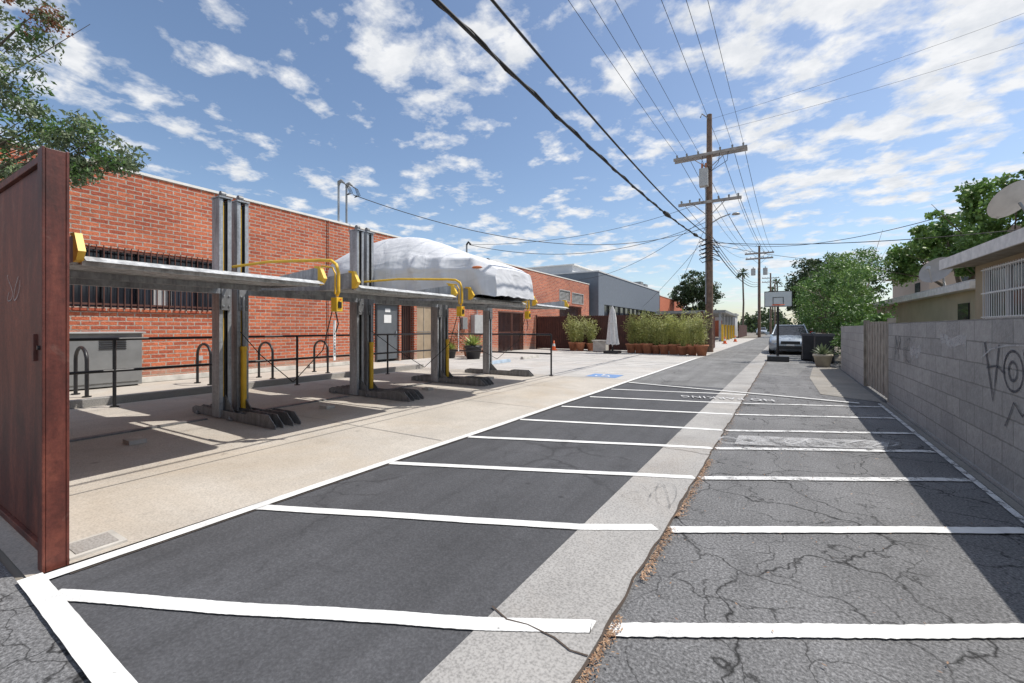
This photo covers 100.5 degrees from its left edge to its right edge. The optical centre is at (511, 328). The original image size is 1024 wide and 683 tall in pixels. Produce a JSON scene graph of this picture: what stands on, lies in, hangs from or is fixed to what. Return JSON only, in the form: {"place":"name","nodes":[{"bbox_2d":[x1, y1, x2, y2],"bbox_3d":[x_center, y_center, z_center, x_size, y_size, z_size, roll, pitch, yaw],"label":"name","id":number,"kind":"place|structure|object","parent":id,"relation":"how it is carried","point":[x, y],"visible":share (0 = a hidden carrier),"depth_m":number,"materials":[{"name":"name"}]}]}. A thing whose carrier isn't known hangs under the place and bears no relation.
{"place":"outdoors","nodes":[
{"label":"outdoors","id":0,"kind":"place"},
{"bbox_2d":[0,562,23,598],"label":"side pavement","id":1,"kind":"structure","parent":0,"point":[9,585],"depth_m":2.08,"materials":[{"name":"asphalt"}]},
{"bbox_2d":[0,0,151,189],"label":"overhanging tree","id":2,"kind":"object","parent":1,"relation":"on","point":[82,170],"visible":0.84,"depth_m":4.93,"materials":[{"name":"green plant"}]},
{"bbox_2d":[69,362,423,408],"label":"raised walkway","id":3,"kind":"structure","parent":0,"point":[153,390],"depth_m":8.71,"materials":[{"name":"concrete"}]},
{"bbox_2d":[71,346,91,397],"bbox_3d":[-7.321,0.727,7.239,0.679,0.847,0.119,0,0,31],"label":"bike rack","id":4,"kind":"object","parent":3,"relation":"on","point":[75,368],"visible":1,"depth_m":7.23,"materials":[{"name":"metal"}]},
{"bbox_2d":[69,331,145,390],"bbox_3d":[-8.449,0.610,7.885,1.000,1.080,2.350,0,0,31],"label":"utility cabinet","id":5,"kind":"object","parent":3,"relation":"on","point":[129,353],"visible":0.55,"depth_m":8.14,"materials":[{"name":"grey metal"}]},
{"bbox_2d":[142,372,208,382],"bbox_3d":[-7.486,1.091,9.494,0.156,0.110,1.400,0,0,31],"label":"wheel stop","id":6,"kind":"object","parent":3,"relation":"on","point":[171,377],"visible":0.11,"depth_m":9.39,"materials":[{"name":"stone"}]},
{"bbox_2d":[194,343,211,384],"bbox_3d":[-6.343,0.727,8.775,0.679,0.847,0.119,0,0,31],"label":"bike rack","id":7,"kind":"object","parent":3,"relation":"on","point":[210,361],"visible":0.94,"depth_m":8.73,"materials":[{"name":"metal"}]},
{"bbox_2d":[256,341,275,378],"bbox_3d":[-5.669,0.727,9.804,0.679,0.847,0.119,0,0,31],"label":"bike rack","id":8,"kind":"object","parent":3,"relation":"on","point":[272,357],"visible":0.94,"depth_m":9.70,"materials":[{"name":"metal"}]},
{"bbox_2d":[249,365,295,373],"bbox_3d":[-6.407,1.091,11.296,0.156,0.110,1.400,0,0,31],"label":"wheel stop","id":9,"kind":"object","parent":3,"relation":"on","point":[280,368],"visible":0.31,"depth_m":11.28,"materials":[{"name":"concrete"}]},
{"bbox_2d":[312,340,329,372],"bbox_3d":[-4.967,0.727,11.074,0.679,0.847,0.119,0,0,31],"label":"bike rack","id":10,"kind":"object","parent":3,"relation":"on","point":[318,341],"visible":0.92,"depth_m":11.04,"materials":[{"name":"metal"}]},
{"bbox_2d":[307,361,349,367],"bbox_3d":[-5.483,1.091,12.840,0.156,0.110,1.400,0,0,31],"label":"wheel stop","id":11,"kind":"object","parent":3,"relation":"on","point":[317,365],"visible":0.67,"depth_m":12.80,"materials":[{"name":"concrete"}]},
{"bbox_2d":[0,367,632,577],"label":"concrete parking pad","id":12,"kind":"object","parent":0,"point":[137,510],"visible":0.75,"depth_m":4.61,"materials":[{"name":"concrete"}]},
{"bbox_2d":[0,145,68,572],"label":"rusted steel gate","id":13,"kind":"structure","parent":12,"relation":"on","point":[34,366],"depth_m":2.34,"materials":[{"name":"brown metal"}]},
{"bbox_2d":[69,530,127,560],"bbox_3d":[-2.407,1.237,2.443,0.240,0.018,0.240,0,0,31],"label":"utility cover","id":14,"kind":"object","parent":12,"relation":"on","point":[86,546],"visible":0.82,"depth_m":2.43,"materials":[{"name":"concrete"}]},
{"bbox_2d":[69,191,342,429],"bbox_3d":[-4.377,-0.337,4.954,4.400,3.154,2.375,0,0,31],"label":"parking lift","id":15,"kind":"object","parent":12,"relation":"on","point":[219,280],"visible":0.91,"depth_m":4.99,"materials":[{"name":"metal"}]},
{"bbox_2d":[69,374,493,445],"bbox_3d":[-2.616,1.222,7.720,0.820,0.044,8.380,0,0,31],"label":"cable duct","id":16,"kind":"object","parent":12,"relation":"on","point":[134,440],"visible":0.76,"depth_m":5.48,"materials":[{"name":"rubber"}]},
{"bbox_2d":[69,333,552,407],"bbox_3d":[-3.540,0.698,7.423,4.119,1.104,11.219,0,0,31],"label":"pipe railing","id":17,"kind":"object","parent":12,"relation":"on","point":[114,370],"visible":0.59,"depth_m":7.87,"materials":[{"name":"metal"}]},
{"bbox_2d":[69,370,588,495],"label":"pad joints","id":18,"kind":"object","parent":12,"relation":"on","point":[306,438],"visible":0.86,"depth_m":5.38,"materials":[{"name":"concrete"}]},
{"bbox_2d":[210,195,464,425],"bbox_3d":[-3.182,-0.337,6.949,4.400,3.154,2.305,0,0,31],"label":"parking lift","id":19,"kind":"object","parent":12,"relation":"on","point":[355,292],"visible":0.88,"depth_m":6.17,"materials":[{"name":"metal"}]},
{"bbox_2d":[341,228,530,399],"bbox_3d":[-2.021,-0.337,8.888,4.400,3.154,2.245,0,0,31],"label":"parking lift","id":20,"kind":"object","parent":12,"relation":"on","point":[435,305],"visible":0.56,"depth_m":8.15,"materials":[{"name":"metal"}]},
{"bbox_2d":[327,237,534,301],"bbox_3d":[-1.788,-1.215,8.708,4.418,1.385,1.933,0,0,31],"label":"covered car","id":21,"kind":"object","parent":20,"relation":"on","point":[413,257],"visible":0.83,"depth_m":7.67,"materials":[{"name":"fabric"}]},
{"bbox_2d":[420,258,568,384],"bbox_3d":[-0.927,-0.337,10.716,4.400,3.154,2.045,0,0,31],"label":"parking lift","id":22,"kind":"object","parent":12,"relation":"on","point":[489,367],"visible":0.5,"depth_m":10.60,"materials":[{"name":"metal"}]},
{"bbox_2d":[49,383,723,682],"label":"fresh asphalt lane","id":23,"kind":"structure","parent":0,"point":[260,556],"depth_m":2.31,"materials":[{"name":"asphalt"}]},
{"bbox_2d":[17,358,856,682],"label":"road markings","id":24,"kind":"object","parent":23,"relation":"on","point":[91,654],"visible":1,"depth_m":1.92,"materials":[{"name":"white paint"}]},
{"bbox_2d":[0,332,838,580],"bbox_3d":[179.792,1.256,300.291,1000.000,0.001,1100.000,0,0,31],"label":"ground","id":25,"kind":"structure","parent":0,"point":[17,574],"depth_m":2.39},
{"bbox_2d":[0,141,589,376],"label":"brick warehouse","id":26,"kind":"structure","parent":25,"relation":"on","point":[146,217],"depth_m":10.75,"materials":[{"name":"red brick"}]},
{"bbox_2d":[69,248,579,350],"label":"windows","id":27,"kind":"structure","parent":26,"relation":"in","point":[77,288],"depth_m":9.87,"materials":[{"name":"black glass"}]},
{"bbox_2d":[337,179,359,223],"bbox_3d":[-5.485,-3.999,14.305,0.410,1.898,0.650,0,0,31],"label":"service mast","id":28,"kind":"object","parent":26,"relation":"on","point":[347,185],"visible":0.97,"depth_m":14.17,"materials":[{"name":"metal"}]},
{"bbox_2d":[375,304,397,361],"bbox_3d":[-4.662,0.140,15.857,0.150,2.220,1.180,0,0,31],"label":"door","id":29,"kind":"structure","parent":26,"relation":"in","point":[386,316],"depth_m":15.84,"materials":[{"name":"grey paint"}]},
{"bbox_2d":[401,305,430,359],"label":"panel doors","id":30,"kind":"structure","parent":26,"relation":"in","point":[423,313],"depth_m":17.42,"materials":[{"name":"brown wood"}]},
{"bbox_2d":[527,264,594,273],"bbox_3d":[3.544,-4.980,42.809,10.500,0.740,11.300,0,0,31],"label":"roof monitor","id":31,"kind":"object","parent":26,"relation":"on","point":[563,268],"visible":0.11,"depth_m":36.31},
{"bbox_2d":[380,349,709,379],"bbox_3d":[2.306,1.246,17.979,9.886,0.001,12.780,0,0,31],"label":"concrete stall pad","id":32,"kind":"object","parent":25,"relation":"on","point":[569,366],"visible":0.8,"depth_m":15.48,"materials":[{"name":"concrete"}]},
{"bbox_2d":[449,342,456,357],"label":"potted plant","id":33,"kind":"object","parent":32,"relation":"on","point":[452,353],"visible":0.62,"depth_m":17.59,"materials":[{"name":"green plant"}]},
{"bbox_2d":[448,328,467,352],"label":"rusty shrub","id":34,"kind":"object","parent":32,"relation":"on","point":[455,339],"visible":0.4,"depth_m":18.34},
{"bbox_2d":[463,335,482,358],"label":"potted agave","id":35,"kind":"object","parent":32,"relation":"on","point":[473,340],"visible":0.91,"depth_m":17.18,"materials":[{"name":"green plant"}]},
{"bbox_2d":[492,359,510,363],"bbox_3d":[-0.460,1.190,15.194,0.156,0.110,1.400,0,0,31],"label":"wheel stop","id":36,"kind":"object","parent":32,"relation":"on","point":[500,361],"visible":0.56,"depth_m":15.19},
{"bbox_2d":[520,355,538,358],"bbox_3d":[0.755,1.190,17.614,0.156,0.110,1.400,0,0,31],"label":"wheel stop","id":37,"kind":"object","parent":32,"relation":"on","point":[529,357],"visible":1,"depth_m":17.45,"materials":[{"name":"concrete"}]},
{"bbox_2d":[469,353,668,373],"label":"stall markings","id":38,"kind":"object","parent":32,"relation":"on","point":[580,363],"visible":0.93,"depth_m":15.38,"materials":[{"name":"white paint"}]},
{"bbox_2d":[563,312,579,350],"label":"potted bamboo","id":39,"kind":"object","parent":32,"relation":"on","point":[572,345],"visible":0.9,"depth_m":23.69,"materials":[{"name":"plant"}]},
{"bbox_2d":[570,314,589,350],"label":"potted bamboo","id":40,"kind":"object","parent":32,"relation":"on","point":[580,345],"visible":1,"depth_m":23.26,"materials":[{"name":"plant"}]},
{"bbox_2d":[582,319,599,350],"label":"potted bamboo","id":41,"kind":"object","parent":32,"relation":"on","point":[591,332],"visible":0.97,"depth_m":23.32,"materials":[{"name":"plant"}]},
{"bbox_2d":[592,340,608,351],"bbox_3d":[4.695,0.935,22.539,0.800,0.610,0.600,0,0,31],"label":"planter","id":42,"kind":"object","parent":32,"relation":"on","point":[600,346],"visible":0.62,"depth_m":22.32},
{"bbox_2d":[587,373,622,377],"bbox_3d":[2.429,1.237,11.163,0.800,0.008,0.750,0,0,31],"label":"wheelchair parking symbol","id":43,"kind":"object","parent":32,"relation":"on","point":[605,375],"visible":1,"depth_m":11.19,"materials":[{"name":"blue paint"}]},
{"bbox_2d":[603,306,620,353],"bbox_3d":[4.962,0.070,21.039,0.701,2.340,0.701,0,0,31],"label":"closed patio umbrella","id":44,"kind":"object","parent":32,"relation":"on","point":[612,339],"visible":1,"depth_m":20.88,"materials":[{"name":"white fabric"}]},
{"bbox_2d":[535,311,714,349],"bbox_3d":[7.099,0.200,23.592,11.152,2.100,5.119,0,0,-2],"label":"corrugated fence","id":45,"kind":"object","parent":32,"relation":"on","point":[554,327],"visible":0.39,"depth_m":24.45,"materials":[{"name":"metal"}]},
{"bbox_2d":[620,314,641,352],"bbox_3d":[6.046,0.194,21.500,0.988,2.101,1.076,0,0,-13],"label":"potted bamboo","id":46,"kind":"object","parent":32,"relation":"on","point":[630,345],"visible":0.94,"depth_m":21.42,"materials":[{"name":"plant"}]},
{"bbox_2d":[628,311,647,352],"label":"potted bamboo","id":47,"kind":"object","parent":32,"relation":"on","point":[638,347],"visible":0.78,"depth_m":21.28,"materials":[{"name":"plant"}]},
{"bbox_2d":[632,309,659,353],"bbox_3d":[6.602,0.118,20.961,1.283,2.252,1.258,0,0,-43],"label":"potted bamboo","id":48,"kind":"object","parent":32,"relation":"on","point":[646,346],"visible":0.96,"depth_m":20.89,"materials":[{"name":"plant"}]},
{"bbox_2d":[643,312,665,352],"bbox_3d":[7.117,0.147,21.579,1.226,2.194,1.249,0,0,-9],"label":"potted bamboo","id":49,"kind":"object","parent":32,"relation":"on","point":[653,324],"visible":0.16,"depth_m":21.45,"materials":[{"name":"plant"}]},
{"bbox_2d":[650,319,662,353],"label":"potted bamboo","id":50,"kind":"object","parent":32,"relation":"on","point":[655,349],"visible":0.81,"depth_m":20.68,"materials":[{"name":"plant"}]},
{"bbox_2d":[653,311,673,353],"bbox_3d":[7.261,0.205,20.386,1.065,2.078,0.978,0,0,-40],"label":"potted bamboo","id":51,"kind":"object","parent":32,"relation":"on","point":[664,347],"visible":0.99,"depth_m":20.28,"materials":[{"name":"plant"}]},
{"bbox_2d":[660,310,685,354],"bbox_3d":[7.777,0.110,20.311,1.318,2.268,1.272,0,0,-25],"label":"potted bamboo","id":52,"kind":"object","parent":32,"relation":"on","point":[673,349],"visible":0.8,"depth_m":20.12,"materials":[{"name":"plant"}]},
{"bbox_2d":[670,315,692,354],"bbox_3d":[7.898,0.310,19.895,1.064,1.869,1.044,0,0,19],"label":"potted bamboo","id":53,"kind":"object","parent":32,"relation":"on","point":[682,349],"visible":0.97,"depth_m":19.75,"materials":[{"name":"plant"}]},
{"bbox_2d":[681,309,699,353],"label":"potted bamboo","id":54,"kind":"object","parent":32,"relation":"on","point":[687,327],"visible":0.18,"depth_m":20.50,"materials":[{"name":"plant"}]},
{"bbox_2d":[684,313,700,354],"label":"potted bamboo","id":55,"kind":"object","parent":32,"relation":"on","point":[691,348],"visible":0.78,"depth_m":19.51,"materials":[{"name":"plant"}]},
{"bbox_2d":[687,308,713,355],"bbox_3d":[8.526,0.133,19.315,1.138,2.221,1.045,0,0,22],"label":"potted bamboo","id":56,"kind":"object","parent":32,"relation":"on","point":[701,348],"visible":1,"depth_m":19.15,"materials":[{"name":"plant"}]},
{"bbox_2d":[556,272,659,315],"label":"walls","id":57,"kind":"structure","parent":25,"relation":"on","point":[606,289],"depth_m":37.18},
{"bbox_2d":[552,270,659,291],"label":"roof","id":58,"kind":"structure","parent":57,"relation":"on","point":[640,283],"depth_m":36.90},
{"bbox_2d":[604,305,653,315],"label":"windows","id":59,"kind":"structure","parent":57,"relation":"attached to","point":[622,311],"depth_m":40.53,"materials":[{"name":"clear glass"}]},
{"bbox_2d":[667,270,725,310],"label":"round tree","id":60,"kind":"object","parent":25,"relation":"on","point":[690,292],"visible":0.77,"depth_m":58.84,"materials":[{"name":"green plant"}]},
{"bbox_2d":[735,268,748,324],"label":"palm tree","id":61,"kind":"object","parent":25,"relation":"on","point":[742,273],"visible":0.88,"depth_m":105.44,"materials":[{"name":"green plant"}]},
{"bbox_2d":[738,325,746,337],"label":"fence","id":62,"kind":"object","parent":25,"relation":"on","point":[742,330],"visible":0.86,"depth_m":61.01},
{"bbox_2d":[755,327,767,334],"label":"parked sedan","id":63,"kind":"object","parent":25,"relation":"on","point":[763,330],"visible":0.75,"depth_m":80.60,"materials":[{"name":"paint"}]},
{"bbox_2d":[772,278,784,290],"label":"palm tree","id":64,"kind":"object","parent":25,"relation":"on","point":[777,283],"visible":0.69,"depth_m":127.15,"materials":[{"name":"green plant"}]},
{"bbox_2d":[713,302,874,332],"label":"distant trees","id":65,"kind":"object","parent":25,"relation":"on","point":[751,322],"visible":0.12,"depth_m":114.44,"materials":[{"name":"green plant"}]},
{"bbox_2d":[784,255,835,333],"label":"shade tree","id":66,"kind":"object","parent":25,"relation":"on","point":[806,270],"visible":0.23,"depth_m":58.56,"materials":[{"name":"green plant"}]},
{"bbox_2d":[885,221,1022,297],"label":"two storey house","id":67,"kind":"structure","parent":25,"relation":"on","point":[919,285],"depth_m":31.14,"materials":[{"name":"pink paint"}]},
{"bbox_2d":[907,222,1003,263],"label":"walnut tree","id":68,"kind":"object","parent":25,"relation":"on","point":[945,244],"visible":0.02,"depth_m":44.59,"materials":[{"name":"green plant"}]},
{"bbox_2d":[0,360,1023,682],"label":"alley road","id":69,"kind":"structure","parent":0,"point":[898,578],"depth_m":2.18,"materials":[{"name":"asphalt"}]},
{"bbox_2d":[73,360,1022,682],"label":"leaf litter","id":70,"kind":"object","parent":69,"relation":"on","point":[609,634],"visible":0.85,"depth_m":2.16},
{"bbox_2d":[420,345,770,682],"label":"concrete gutter","id":71,"kind":"object","parent":69,"relation":"on","point":[582,574],"depth_m":2.13,"materials":[{"name":"concrete"}]},
{"bbox_2d":[70,357,765,682],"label":"gutter cracks","id":72,"kind":"object","parent":71,"relation":"on","point":[608,623],"visible":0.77,"depth_m":2.27,"materials":[{"name":"soil"}]},
{"bbox_2d":[681,395,773,400],"bbox_3d":[3.758,1.226,7.479,1.467,0.001,0.227,0,0,18],"label":"no parking lettering","id":73,"kind":"object","parent":69,"relation":"on","point":[729,398],"visible":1,"depth_m":7.43,"materials":[{"name":"paint"}]},
{"bbox_2d":[768,282,782,326],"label":"utility pole","id":74,"kind":"object","parent":69,"relation":"on","point":[775,286],"visible":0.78,"depth_m":100.30,"materials":[{"name":"brown wood"}]},
{"bbox_2d":[720,436,896,448],"bbox_3d":[3.202,1.227,4.635,1.856,0.013,0.412,0,0,7],"label":"road graffiti","id":75,"kind":"object","parent":69,"relation":"on","point":[805,440],"visible":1,"depth_m":4.60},
{"bbox_2d":[609,402,1023,638],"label":"worn road markings","id":76,"kind":"object","parent":69,"relation":"on","point":[888,631],"visible":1,"depth_m":1.79,"materials":[{"name":"white paint"}]},
{"bbox_2d":[811,343,835,366],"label":"potted plant","id":77,"kind":"object","parent":69,"relation":"on","point":[822,357],"visible":1,"depth_m":13.66,"materials":[{"name":"green plant"}]},
{"bbox_2d":[841,325,862,384],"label":"concrete block wall","id":78,"kind":"structure","parent":69,"relation":"on","point":[852,351],"depth_m":10.80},
{"bbox_2d":[863,318,895,401],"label":"wooden gate","id":79,"kind":"structure","parent":78,"relation":"attached to","point":[875,355],"depth_m":8.16,"materials":[{"name":"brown wood"}]},
{"bbox_2d":[887,317,1023,506],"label":"concrete block wall","id":80,"kind":"structure","parent":69,"relation":"on","point":[939,392],"depth_m":3.94,"materials":[{"name":"concrete"}]},
{"bbox_2d":[910,334,1023,425],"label":"wall graffiti","id":81,"kind":"object","parent":80,"relation":"attached to","point":[957,341],"depth_m":3.48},
{"bbox_2d":[0,0,1023,324],"label":"sky","id":82,"kind":"structure","parent":0,"point":[273,102],"materials":[{"name":"blue"}]},
{"bbox_2d":[539,338,755,352],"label":"driveway","id":83,"kind":"structure","parent":0,"point":[719,346],"depth_m":32.60,"materials":[{"name":"concrete"}]},
{"bbox_2d":[656,310,736,341],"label":"carport","id":84,"kind":"object","parent":83,"relation":"on","point":[726,330],"visible":0.57,"depth_m":42.88,"materials":[{"name":"metal"}]},
{"bbox_2d":[673,114,747,351],"bbox_3d":[10.260,-5.039,22.197,3.500,12.577,0.870,0,0,31],"label":"utility pole","id":85,"kind":"object","parent":83,"relation":"on","point":[705,177],"visible":0.98,"depth_m":22.21,"materials":[{"name":"brown wood"}]},
{"bbox_2d":[354,0,1023,314],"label":"overhead wires","id":86,"kind":"object","parent":85,"relation":"attached to","point":[472,34],"visible":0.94,"depth_m":12.74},
{"bbox_2d":[699,239,719,262],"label":"cable loops","id":87,"kind":"object","parent":85,"relation":"attached to","point":[708,251],"visible":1,"depth_m":22.12,"materials":[{"name":"black metal"}]},
{"bbox_2d":[660,295,682,310],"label":"orange brick building","id":88,"kind":"structure","parent":0,"point":[666,303],"depth_m":57.35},
{"bbox_2d":[628,334,770,387],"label":"worn asphalt lane","id":89,"kind":"structure","parent":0,"point":[724,368],"depth_m":12.86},
{"bbox_2d":[745,245,773,337],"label":"utility pole","id":90,"kind":"object","parent":89,"relation":"on","point":[753,271],"visible":0.99,"depth_m":56.95,"materials":[{"name":"brown wood"}]},
{"bbox_2d":[762,273,778,333],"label":"utility pole","id":91,"kind":"object","parent":89,"relation":"on","point":[770,325],"visible":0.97,"depth_m":85.35,"materials":[{"name":"brown wood"}]},
{"bbox_2d":[715,313,738,336],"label":"garage","id":92,"kind":"structure","parent":0,"point":[735,321],"depth_m":63.27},
{"bbox_2d":[759,350,813,376],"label":"lane","id":93,"kind":"structure","parent":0,"point":[797,363],"depth_m":14.24,"materials":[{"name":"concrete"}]},
{"bbox_2d":[764,291,791,361],"bbox_3d":[9.960,-0.065,15.954,0.880,2.610,1.391,0,0,31],"label":"basketball hoop","id":94,"kind":"object","parent":93,"relation":"on","point":[777,299],"visible":1,"depth_m":15.82,"materials":[{"name":"black paint"}]},
{"bbox_2d":[766,324,815,353],"bbox_3d":[14.204,0.513,21.779,2.060,1.474,4.535,0,0,33],"label":"parked sedan","id":95,"kind":"object","parent":93,"relation":"on","point":[790,337],"visible":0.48,"depth_m":20.57,"materials":[{"name":"paint"}]},
{"bbox_2d":[801,333,820,359],"bbox_3d":[11.531,0.720,16.437,0.600,1.058,0.645,0,0,31],"label":"wheeled bin","id":96,"kind":"object","parent":93,"relation":"on","point":[807,344],"visible":0.62,"depth_m":16.25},
{"bbox_2d":[813,334,834,362],"bbox_3d":[11.224,0.720,15.339,0.600,1.058,0.645,0,0,31],"label":"wheeled bin","id":97,"kind":"object","parent":93,"relation":"on","point":[823,339],"visible":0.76,"depth_m":15.08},
{"bbox_2d":[834,347,840,363],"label":"dirt verge","id":98,"kind":"structure","parent":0,"point":[837,357],"depth_m":18.83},
{"bbox_2d":[793,269,891,333],"bbox_3d":[27.012,-1.849,34.955,6.536,6.344,8.219,0,0,31],"label":"street tree","id":99,"kind":"object","parent":98,"relation":"on","point":[872,282],"visible":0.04,"depth_m":34.68,"materials":[{"name":"green plant"}]},
{"bbox_2d":[790,230,899,333],"bbox_3d":[16.808,-2.308,22.080,4.898,7.438,16.943,0,0,43],"label":"hedge tree","id":100,"kind":"object","parent":98,"relation":"on","point":[844,292],"visible":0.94,"depth_m":19.32,"materials":[{"name":"green plant"}]},
{"bbox_2d":[823,310,897,358],"bbox_3d":[11.836,0.268,14.521,1.865,1.867,4.200,0,0,31],"label":"ivy hedge","id":101,"kind":"object","parent":98,"relation":"on","point":[854,321],"visible":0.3,"depth_m":14.22,"materials":[{"name":"green plant"}]},
{"bbox_2d":[883,152,1023,286],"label":"broadleaf tree","id":102,"kind":"object","parent":98,"relation":"on","point":[971,200],"visible":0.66,"depth_m":21.94,"materials":[{"name":"green plant"}]},
{"bbox_2d":[810,366,882,402],"bbox_3d":[7.945,1.244,10.570,1.041,0.001,7.700,0,0,31],"label":"concrete apron","id":103,"kind":"object","parent":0,"point":[829,381],"visible":1,"depth_m":9.25,"materials":[{"name":"concrete"}]},
{"bbox_2d":[877,290,974,322],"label":"walls","id":104,"kind":"structure","parent":0,"point":[942,308],"depth_m":15.22,"materials":[{"name":"beige paint"}]},
{"bbox_2d":[868,279,974,306],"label":"roof","id":105,"kind":"structure","parent":104,"relation":"on","point":[963,286],"depth_m":14.31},
{"bbox_2d":[919,257,951,285],"bbox_3d":[15.342,-1.956,15.422,0.763,1.234,0.899,0,0,31],"label":"satellite dish","id":106,"kind":"object","parent":105,"relation":"on","point":[930,271],"visible":0.81,"depth_m":15.56,"materials":[{"name":"grey metal"}]},
{"bbox_2d":[958,303,969,319],"bbox_3d":[13.598,-0.425,12.838,0.045,0.650,0.900,0,0,31],"label":"window","id":107,"kind":"structure","parent":104,"relation":"attached to","point":[963,311],"depth_m":12.73,"materials":[{"name":"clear glass"}]},
{"bbox_2d":[975,252,1023,318],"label":"walls","id":108,"kind":"structure","parent":0,"point":[978,293],"depth_m":10.42,"materials":[{"name":"beige paint"}]},
{"bbox_2d":[939,227,1023,269],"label":"roof","id":109,"kind":"structure","parent":108,"relation":"on","point":[1005,245],"depth_m":9.08,"materials":[{"name":"white wood"}]},
{"bbox_2d":[987,180,1023,218],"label":"satellite dish","id":110,"kind":"object","parent":109,"relation":"on","point":[1008,200],"visible":1,"depth_m":10.04,"materials":[{"name":"grey metal"}]},
{"bbox_2d":[981,258,1023,318],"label":"window","id":111,"kind":"structure","parent":108,"relation":"attached to","point":[1004,291],"depth_m":9.15,"materials":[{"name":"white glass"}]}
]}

